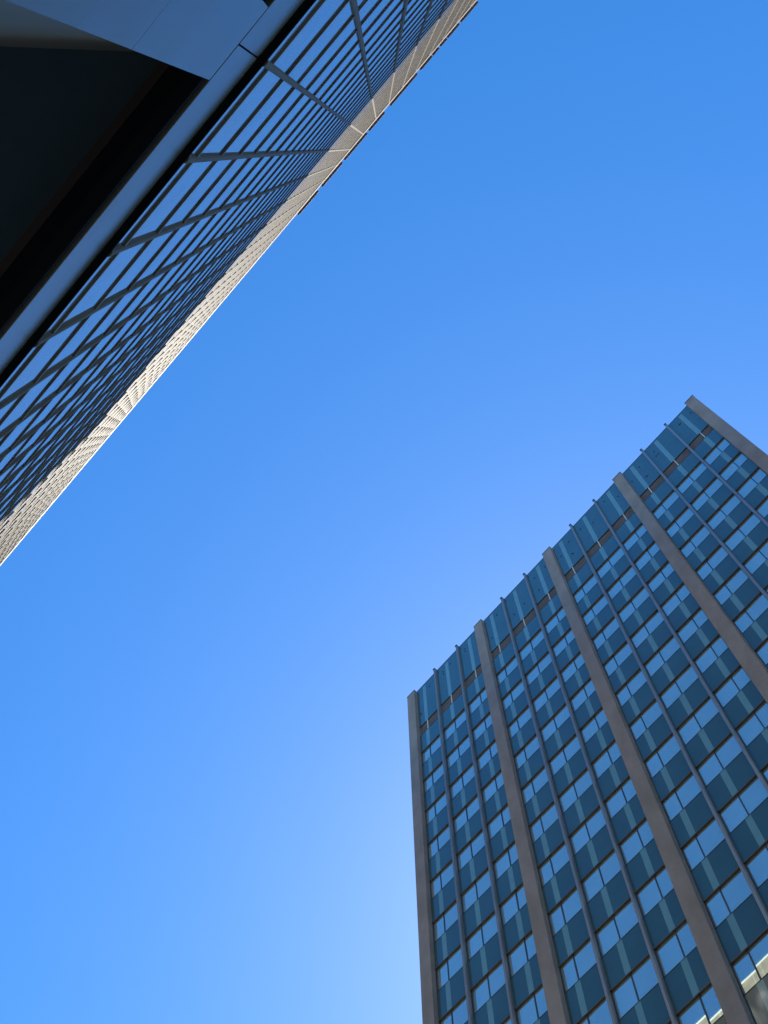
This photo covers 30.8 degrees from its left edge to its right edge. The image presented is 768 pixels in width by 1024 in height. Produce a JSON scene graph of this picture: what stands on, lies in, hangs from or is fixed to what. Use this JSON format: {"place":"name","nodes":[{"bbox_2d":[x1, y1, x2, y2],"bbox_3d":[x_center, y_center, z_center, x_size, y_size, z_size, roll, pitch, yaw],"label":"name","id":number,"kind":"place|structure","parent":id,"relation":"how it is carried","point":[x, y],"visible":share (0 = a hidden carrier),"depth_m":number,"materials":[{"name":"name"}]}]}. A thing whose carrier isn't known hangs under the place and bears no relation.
{"place":"outdoors","nodes":[
{"label":"outdoors","id":0,"kind":"place"},
{"bbox_2d":[0,0,767,1023],"label":"sky","id":1,"kind":"structure","parent":0,"point":[216,639],"materials":[{"name":"blue"}]},
{"label":"ground","id":2,"kind":"structure","parent":0,"visible":0},
{"bbox_2d":[0,0,478,565],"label":"office tower","id":3,"kind":"structure","parent":2,"relation":"on","point":[168,168],"depth_m":13.16,"materials":[{"name":"blue glass"}]},
{"bbox_2d":[407,395,767,1023],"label":"office block","id":4,"kind":"structure","parent":2,"relation":"on","point":[587,702],"depth_m":61.37,"materials":[{"name":"glass"}]},
{"bbox_2d":[421,735,440,764],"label":"window","id":5,"kind":"structure","parent":4,"relation":"in","point":[432,748],"depth_m":81.10,"materials":[{"name":"blue glass"}]},
{"bbox_2d":[423,762,443,793],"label":"window","id":6,"kind":"structure","parent":4,"relation":"in","point":[438,772],"depth_m":77.52,"materials":[{"name":"blue glass"}]},
{"bbox_2d":[425,792,446,825],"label":"window","id":7,"kind":"structure","parent":4,"relation":"in","point":[440,804],"depth_m":73.92,"materials":[{"name":"blue glass"}]},
{"bbox_2d":[427,824,449,860],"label":"window","id":8,"kind":"structure","parent":4,"relation":"in","point":[444,836],"depth_m":70.31,"materials":[{"name":"blue glass"}]},
{"bbox_2d":[430,861,453,899],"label":"window","id":9,"kind":"structure","parent":4,"relation":"in","point":[446,875],"depth_m":66.70,"materials":[{"name":"blue glass"}]},
{"bbox_2d":[432,901,457,943],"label":"window","id":10,"kind":"structure","parent":4,"relation":"in","point":[448,918],"depth_m":63.11,"materials":[{"name":"blue glass"}]},
{"bbox_2d":[435,946,462,991],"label":"window","id":11,"kind":"structure","parent":4,"relation":"in","point":[453,964],"depth_m":59.51,"materials":[{"name":"blue glass"}]},
{"bbox_2d":[439,997,467,1023],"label":"window","id":12,"kind":"structure","parent":4,"relation":"in","point":[459,1015],"depth_m":56.14,"materials":[{"name":"blue glass"}]},
{"bbox_2d":[443,709,465,741],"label":"window","id":13,"kind":"structure","parent":4,"relation":"in","point":[460,719],"depth_m":80.73,"materials":[{"name":"blue glass"}]},
{"bbox_2d":[446,735,469,769],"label":"window","id":14,"kind":"structure","parent":4,"relation":"in","point":[464,745],"depth_m":77.12,"materials":[{"name":"blue glass"}]},
{"bbox_2d":[449,764,474,800],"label":"window","id":15,"kind":"structure","parent":4,"relation":"in","point":[468,775],"depth_m":73.52,"materials":[{"name":"blue glass"}]},
{"bbox_2d":[453,795,479,834],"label":"window","id":16,"kind":"structure","parent":4,"relation":"in","point":[465,815],"depth_m":69.93,"materials":[{"name":"blue glass"}]},
{"bbox_2d":[456,830,484,872],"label":"window","id":17,"kind":"structure","parent":4,"relation":"in","point":[477,843],"depth_m":66.34,"materials":[{"name":"blue glass"}]},
{"bbox_2d":[461,869,490,914],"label":"window","id":18,"kind":"structure","parent":4,"relation":"in","point":[482,884],"depth_m":62.73,"materials":[{"name":"blue glass"}]},
{"bbox_2d":[465,912,497,961],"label":"window","id":19,"kind":"structure","parent":4,"relation":"in","point":[488,929],"depth_m":59.15,"materials":[{"name":"blue glass"}]},
{"bbox_2d":[472,713,491,741],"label":"window","id":20,"kind":"structure","parent":4,"relation":"in","point":[486,722],"depth_m":76.75,"materials":[{"name":"blue glass"}]},
{"bbox_2d":[476,740,497,771],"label":"window","id":21,"kind":"structure","parent":4,"relation":"in","point":[491,751],"depth_m":73.16,"materials":[{"name":"blue glass"}]},
{"bbox_2d":[471,961,505,1014],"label":"window","id":22,"kind":"structure","parent":4,"relation":"in","point":[494,981],"depth_m":55.53,"materials":[{"name":"blue glass"}]},
{"bbox_2d":[481,771,503,804],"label":"window","id":23,"kind":"structure","parent":4,"relation":"in","point":[496,783],"depth_m":69.56,"materials":[{"name":"blue glass"}]},
{"bbox_2d":[486,804,510,840],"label":"window","id":24,"kind":"structure","parent":4,"relation":"in","point":[502,818],"depth_m":65.95,"materials":[{"name":"blue glass"}]},
{"bbox_2d":[492,842,517,881],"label":"window","id":25,"kind":"structure","parent":4,"relation":"in","point":[509,857],"depth_m":62.35,"materials":[{"name":"blue glass"}]},
{"bbox_2d":[496,656,517,685],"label":"window","id":26,"kind":"structure","parent":4,"relation":"in","point":[506,671],"depth_m":79.88,"materials":[{"name":"blue glass"}]},
{"bbox_2d":[501,680,523,711],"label":"window","id":27,"kind":"structure","parent":4,"relation":"in","point":[518,689],"depth_m":76.28,"materials":[{"name":"blue glass"}]},
{"bbox_2d":[499,884,526,926],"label":"window","id":28,"kind":"structure","parent":4,"relation":"in","point":[517,900],"depth_m":58.76,"materials":[{"name":"blue glass"}]},
{"bbox_2d":[507,706,531,739],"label":"window","id":29,"kind":"structure","parent":4,"relation":"in","point":[525,716],"depth_m":72.69,"materials":[{"name":"blue glass"}]},
{"bbox_2d":[507,932,535,978],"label":"window","id":30,"kind":"structure","parent":4,"relation":"in","point":[525,950],"depth_m":55.17,"materials":[{"name":"blue glass"}]},
{"bbox_2d":[513,735,539,770],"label":"window","id":31,"kind":"structure","parent":4,"relation":"in","point":[532,746],"depth_m":69.09,"materials":[{"name":"blue glass"}]},
{"bbox_2d":[518,630,543,661],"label":"window","id":32,"kind":"structure","parent":4,"relation":"in","point":[527,649],"depth_m":79.49,"materials":[{"name":"blue glass"}]},
{"bbox_2d":[515,985,547,1023],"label":"window","id":33,"kind":"structure","parent":4,"relation":"in","point":[535,1007],"depth_m":51.67,"materials":[{"name":"blue glass"}]},
{"bbox_2d":[521,767,547,805],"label":"window","id":34,"kind":"structure","parent":4,"relation":"in","point":[541,778],"depth_m":65.49,"materials":[{"name":"blue glass"}]},
{"bbox_2d":[525,652,551,685],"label":"window","id":35,"kind":"structure","parent":4,"relation":"in","point":[546,660],"depth_m":75.88,"materials":[{"name":"blue glass"}]},
{"bbox_2d":[529,803,557,844],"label":"window","id":36,"kind":"structure","parent":4,"relation":"in","point":[549,817],"depth_m":61.87,"materials":[{"name":"blue glass"}]},
{"bbox_2d":[532,677,560,713],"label":"window","id":37,"kind":"structure","parent":4,"relation":"in","point":[554,686],"depth_m":72.29,"materials":[{"name":"blue glass"}]},
{"bbox_2d":[537,842,569,887],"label":"window","id":38,"kind":"structure","parent":4,"relation":"in","point":[559,858],"depth_m":58.28,"materials":[{"name":"blue glass"}]},
{"bbox_2d":[539,705,569,743],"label":"window","id":39,"kind":"structure","parent":4,"relation":"in","point":[555,723],"depth_m":68.68,"materials":[{"name":"blue glass"}]},
{"bbox_2d":[544,607,565,634],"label":"window","id":40,"kind":"structure","parent":4,"relation":"in","point":[552,623],"depth_m":79.12,"materials":[{"name":"blue glass"}]},
{"bbox_2d":[551,629,574,657],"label":"window","id":41,"kind":"structure","parent":4,"relation":"in","point":[568,637],"depth_m":75.52,"materials":[{"name":"blue glass"}]},
{"bbox_2d":[548,735,580,776],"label":"window","id":42,"kind":"structure","parent":4,"relation":"in","point":[572,747],"depth_m":65.10,"materials":[{"name":"blue glass"}]},
{"bbox_2d":[548,887,581,937],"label":"window","id":43,"kind":"structure","parent":4,"relation":"in","point":[570,906],"depth_m":54.68,"materials":[{"name":"blue glass"}]},
{"bbox_2d":[560,652,584,683],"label":"window","id":44,"kind":"structure","parent":4,"relation":"in","point":[578,661],"depth_m":71.91,"materials":[{"name":"blue glass"}]},
{"bbox_2d":[558,768,592,814],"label":"window","id":45,"kind":"structure","parent":4,"relation":"in","point":[583,782],"depth_m":61.49,"materials":[{"name":"blue glass"}]},
{"bbox_2d":[559,939,595,993],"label":"window","id":46,"kind":"structure","parent":4,"relation":"in","point":[583,960],"depth_m":51.08,"materials":[{"name":"blue glass"}]},
{"bbox_2d":[569,679,595,712],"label":"window","id":47,"kind":"structure","parent":4,"relation":"in","point":[588,689],"depth_m":68.32,"materials":[{"name":"blue glass"}]},
{"bbox_2d":[572,574,597,604],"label":"window","id":48,"kind":"structure","parent":4,"relation":"in","point":[592,581],"depth_m":78.65,"materials":[{"name":"blue glass"}]},
{"bbox_2d":[568,807,605,856],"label":"window","id":49,"kind":"structure","parent":4,"relation":"in","point":[596,821],"depth_m":57.90,"materials":[{"name":"blue glass"}]},
{"bbox_2d":[579,708,607,744],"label":"window","id":50,"kind":"structure","parent":4,"relation":"in","point":[599,720],"depth_m":64.69,"materials":[{"name":"blue glass"}]},
{"bbox_2d":[582,595,607,625],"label":"window","id":51,"kind":"structure","parent":4,"relation":"in","point":[602,602],"depth_m":75.03,"materials":[{"name":"blue glass"}]},
{"bbox_2d":[579,998,612,1023],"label":"window","id":52,"kind":"structure","parent":4,"relation":"in","point":[600,1014],"depth_m":47.77,"materials":[{"name":"blue glass"}]},
{"bbox_2d":[581,850,620,903],"bbox_3d":[8.500,14.179,54.249,0.127,1.725,2.025,40,-79,-10],"label":"window","id":53,"kind":"structure","parent":4,"relation":"in","point":[609,868],"depth_m":54.29,"materials":[{"name":"blue glass"}]},
{"bbox_2d":[591,740,620,779],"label":"window","id":54,"kind":"structure","parent":4,"relation":"in","point":[612,753],"depth_m":61.13,"materials":[{"name":"blue glass"}]},
{"bbox_2d":[592,617,619,650],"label":"window","id":55,"kind":"structure","parent":4,"relation":"in","point":[613,625],"depth_m":71.43,"materials":[{"name":"blue glass"}]},
{"bbox_2d":[596,547,624,579],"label":"window","id":56,"kind":"structure","parent":4,"relation":"in","point":[618,554],"depth_m":78.24,"materials":[{"name":"blue glass"}]},
{"bbox_2d":[594,899,638,958],"bbox_3d":[8.507,15.120,50.656,0.127,1.725,2.025,40,-79,-10],"label":"window","id":57,"kind":"structure","parent":4,"relation":"in","point":[625,919],"depth_m":50.69,"materials":[{"name":"blue glass"}]},
{"bbox_2d":[603,642,632,677],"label":"window","id":58,"kind":"structure","parent":4,"relation":"in","point":[625,651],"depth_m":67.85,"materials":[{"name":"blue glass"}]},
{"bbox_2d":[468,497,767,1023],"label":"windows","id":59,"kind":"structure","parent":4,"relation":"in","point":[762,509],"depth_m":79.46,"materials":[{"name":"blue glass"}]},
{"bbox_2d":[604,777,635,819],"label":"window","id":60,"kind":"structure","parent":4,"relation":"in","point":[626,791],"depth_m":57.52,"materials":[{"name":"blue glass"}]},
{"bbox_2d":[606,566,635,599],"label":"window","id":61,"kind":"structure","parent":4,"relation":"in","point":[630,573],"depth_m":74.64,"materials":[{"name":"blue glass"}]},
{"bbox_2d":[615,669,646,707],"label":"window","id":62,"kind":"structure","parent":4,"relation":"in","point":[638,680],"depth_m":64.25,"materials":[{"name":"blue glass"}]},
{"bbox_2d":[617,587,648,623],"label":"window","id":63,"kind":"structure","parent":4,"relation":"in","point":[642,595],"depth_m":71.05,"materials":[{"name":"blue glass"}]},
{"bbox_2d":[610,956,658,1020],"bbox_3d":[8.514,16.061,47.062,0.127,1.725,2.025,40,-79,-10],"label":"window","id":64,"kind":"structure","parent":4,"relation":"in","point":[643,979],"depth_m":47.09,"materials":[{"name":"blue glass"}]},
{"bbox_2d":[622,524,646,550],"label":"window","id":65,"kind":"structure","parent":4,"relation":"in","point":[641,530],"depth_m":77.88,"materials":[{"name":"blue glass"}]},
{"bbox_2d":[618,819,653,865],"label":"window","id":66,"kind":"structure","parent":4,"relation":"in","point":[642,835],"depth_m":53.91,"materials":[{"name":"blue glass"}]},
{"bbox_2d":[628,700,662,740],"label":"window","id":67,"kind":"structure","parent":4,"relation":"in","point":[653,712],"depth_m":60.65,"materials":[{"name":"blue glass"}]},
{"bbox_2d":[630,610,663,649],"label":"window","id":68,"kind":"structure","parent":4,"relation":"in","point":[656,619],"depth_m":67.45,"materials":[{"name":"blue glass"}]},
{"bbox_2d":[634,542,659,570],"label":"window","id":69,"kind":"structure","parent":4,"relation":"in","point":[653,549],"depth_m":74.26,"materials":[{"name":"blue glass"}]},
{"bbox_2d":[635,866,673,917],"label":"window","id":70,"kind":"structure","parent":4,"relation":"in","point":[660,885],"depth_m":50.31,"materials":[{"name":"blue glass"}]},
{"bbox_2d":[646,561,674,592],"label":"window","id":71,"kind":"structure","parent":4,"relation":"in","point":[667,569],"depth_m":70.69,"materials":[{"name":"blue glass"}]},
{"bbox_2d":[643,636,679,677],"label":"window","id":72,"kind":"structure","parent":4,"relation":"in","point":[671,646],"depth_m":63.84,"materials":[{"name":"blue glass"}]},
{"bbox_2d":[644,734,680,778],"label":"window","id":73,"kind":"structure","parent":4,"relation":"in","point":[670,748],"depth_m":57.05,"materials":[{"name":"blue glass"}]},
{"bbox_2d":[652,491,679,519],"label":"window","id":74,"kind":"structure","parent":4,"relation":"in","point":[668,502],"depth_m":77.39,"materials":[{"name":"blue glass"}]},
{"bbox_2d":[654,920,696,977],"bbox_3d":[9.814,14.625,46.689,0.127,1.725,1.654,40,-79,-10],"label":"window","id":75,"kind":"structure","parent":4,"relation":"in","point":[681,943],"depth_m":46.72,"materials":[{"name":"blue glass"}]},
{"bbox_2d":[660,583,690,616],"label":"window","id":76,"kind":"structure","parent":4,"relation":"in","point":[682,593],"depth_m":67.07,"materials":[{"name":"blue glass"}]},
{"bbox_2d":[659,664,697,709],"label":"window","id":77,"kind":"structure","parent":4,"relation":"in","point":[688,677],"depth_m":60.25,"materials":[{"name":"blue glass"}]},
{"bbox_2d":[665,507,693,537],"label":"window","id":78,"kind":"structure","parent":4,"relation":"in","point":[687,513],"depth_m":73.79,"materials":[{"name":"blue glass"}]},
{"bbox_2d":[661,773,700,822],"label":"window","id":79,"kind":"structure","parent":4,"relation":"in","point":[689,789],"depth_m":53.45,"materials":[{"name":"blue glass"}]},
{"bbox_2d":[676,462,706,493],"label":"window","id":80,"kind":"structure","parent":4,"relation":"in","point":[689,480],"depth_m":77.03,"materials":[{"name":"blue glass"}]},
{"bbox_2d":[676,607,707,643],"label":"window","id":81,"kind":"structure","parent":4,"relation":"in","point":[699,618],"depth_m":63.49,"materials":[{"name":"blue glass"}]},
{"bbox_2d":[679,525,710,557],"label":"window","id":82,"kind":"structure","parent":4,"relation":"in","point":[703,532],"depth_m":70.21,"materials":[{"name":"blue glass"}]},
{"bbox_2d":[676,697,718,746],"bbox_3d":[12.779,8.510,56.613,0.127,1.725,2.025,40,-79,-10],"label":"window","id":83,"kind":"structure","parent":4,"relation":"in","point":[707,711],"depth_m":56.66,"materials":[{"name":"blue glass"}]},
{"bbox_2d":[676,984,723,1023],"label":"window","id":84,"kind":"structure","parent":4,"relation":"in","point":[706,1008],"depth_m":43.31,"materials":[{"name":"blue glass"}]},
{"bbox_2d":[681,817,724,871],"bbox_3d":[11.444,11.879,49.813,0.127,1.725,1.791,40,-79,-10],"label":"window","id":85,"kind":"structure","parent":4,"relation":"in","point":[711,835],"depth_m":49.83,"materials":[{"name":"blue glass"}]},
{"bbox_2d":[690,476,723,511],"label":"window","id":86,"kind":"structure","parent":4,"relation":"in","point":[716,483],"depth_m":73.41,"materials":[{"name":"blue glass"}]},
{"bbox_2d":[693,634,728,674],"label":"window","id":87,"kind":"structure","parent":4,"relation":"in","point":[718,646],"depth_m":59.89,"materials":[{"name":"blue glass"}]},
{"bbox_2d":[695,546,728,580],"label":"window","id":88,"kind":"structure","parent":4,"relation":"in","point":[720,554],"depth_m":66.60,"materials":[{"name":"blue glass"}]},
{"bbox_2d":[703,438,730,465],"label":"window","id":89,"kind":"structure","parent":4,"relation":"in","point":[723,444],"depth_m":76.63,"materials":[{"name":"blue glass"}]},
{"bbox_2d":[696,734,741,787],"bbox_3d":[12.785,9.451,53.019,0.127,1.725,2.025,40,-79,-10],"label":"window","id":90,"kind":"structure","parent":4,"relation":"in","point":[729,749],"depth_m":53.05,"materials":[{"name":"blue glass"}]},
{"bbox_2d":[706,493,741,529],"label":"window","id":91,"kind":"structure","parent":4,"relation":"in","point":[733,501],"depth_m":69.83,"materials":[{"name":"blue glass"}]},
{"bbox_2d":[704,869,751,928],"bbox_3d":[11.451,12.820,46.219,0.127,1.725,1.791,40,-79,-10],"label":"window","id":92,"kind":"structure","parent":4,"relation":"in","point":[736,890],"depth_m":46.24,"materials":[{"name":"blue glass"}]},
{"bbox_2d":[713,568,748,605],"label":"window","id":93,"kind":"structure","parent":4,"relation":"in","point":[739,577],"depth_m":62.99,"materials":[{"name":"blue glass"}]},
{"bbox_2d":[713,666,750,708],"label":"window","id":94,"kind":"structure","parent":4,"relation":"in","point":[739,679],"depth_m":56.29,"materials":[{"name":"blue glass"}]},
{"bbox_2d":[718,452,747,480],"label":"window","id":95,"kind":"structure","parent":4,"relation":"in","point":[740,458],"depth_m":73.06,"materials":[{"name":"blue glass"}]},
{"bbox_2d":[723,512,761,551],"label":"window","id":96,"kind":"structure","parent":4,"relation":"in","point":[752,521],"depth_m":66.23,"materials":[{"name":"blue glass"}]},
{"bbox_2d":[718,776,767,834],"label":"window","id":97,"kind":"structure","parent":4,"relation":"in","point":[754,794],"depth_m":49.46,"materials":[{"name":"blue glass"}]},
{"bbox_2d":[730,931,767,996],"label":"window","id":98,"kind":"structure","parent":4,"relation":"in","point":[751,967],"depth_m":42.77,"materials":[{"name":"blue glass"}]},
{"bbox_2d":[732,592,767,633],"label":"window","id":99,"kind":"structure","parent":4,"relation":"in","point":[759,605],"depth_m":59.41,"materials":[{"name":"blue glass"}]},
{"bbox_2d":[735,701,767,746],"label":"window","id":100,"kind":"structure","parent":4,"relation":"in","point":[752,727],"depth_m":52.77,"materials":[{"name":"blue glass"}]},
{"bbox_2d":[736,467,767,498],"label":"window","id":101,"kind":"structure","parent":4,"relation":"in","point":[759,474],"depth_m":69.44,"materials":[{"name":"blue glass"}]},
{"bbox_2d":[742,540,767,574],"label":"window","id":102,"kind":"structure","parent":4,"relation":"in","point":[760,556],"depth_m":62.77,"materials":[{"name":"blue glass"}]},
{"bbox_2d":[744,842,767,888],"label":"window","id":103,"kind":"structure","parent":4,"relation":"in","point":[757,866],"depth_m":46.11,"materials":[{"name":"blue glass"}]},
{"bbox_2d":[754,639,767,665],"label":"window","id":104,"kind":"structure","parent":4,"relation":"in","point":[762,652],"depth_m":56.16,"materials":[{"name":"blue glass"}]},
{"bbox_2d":[760,766,767,782],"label":"window","id":105,"kind":"structure","parent":4,"relation":"in","point":[765,772],"depth_m":49.72,"materials":[{"name":"blue glass"}]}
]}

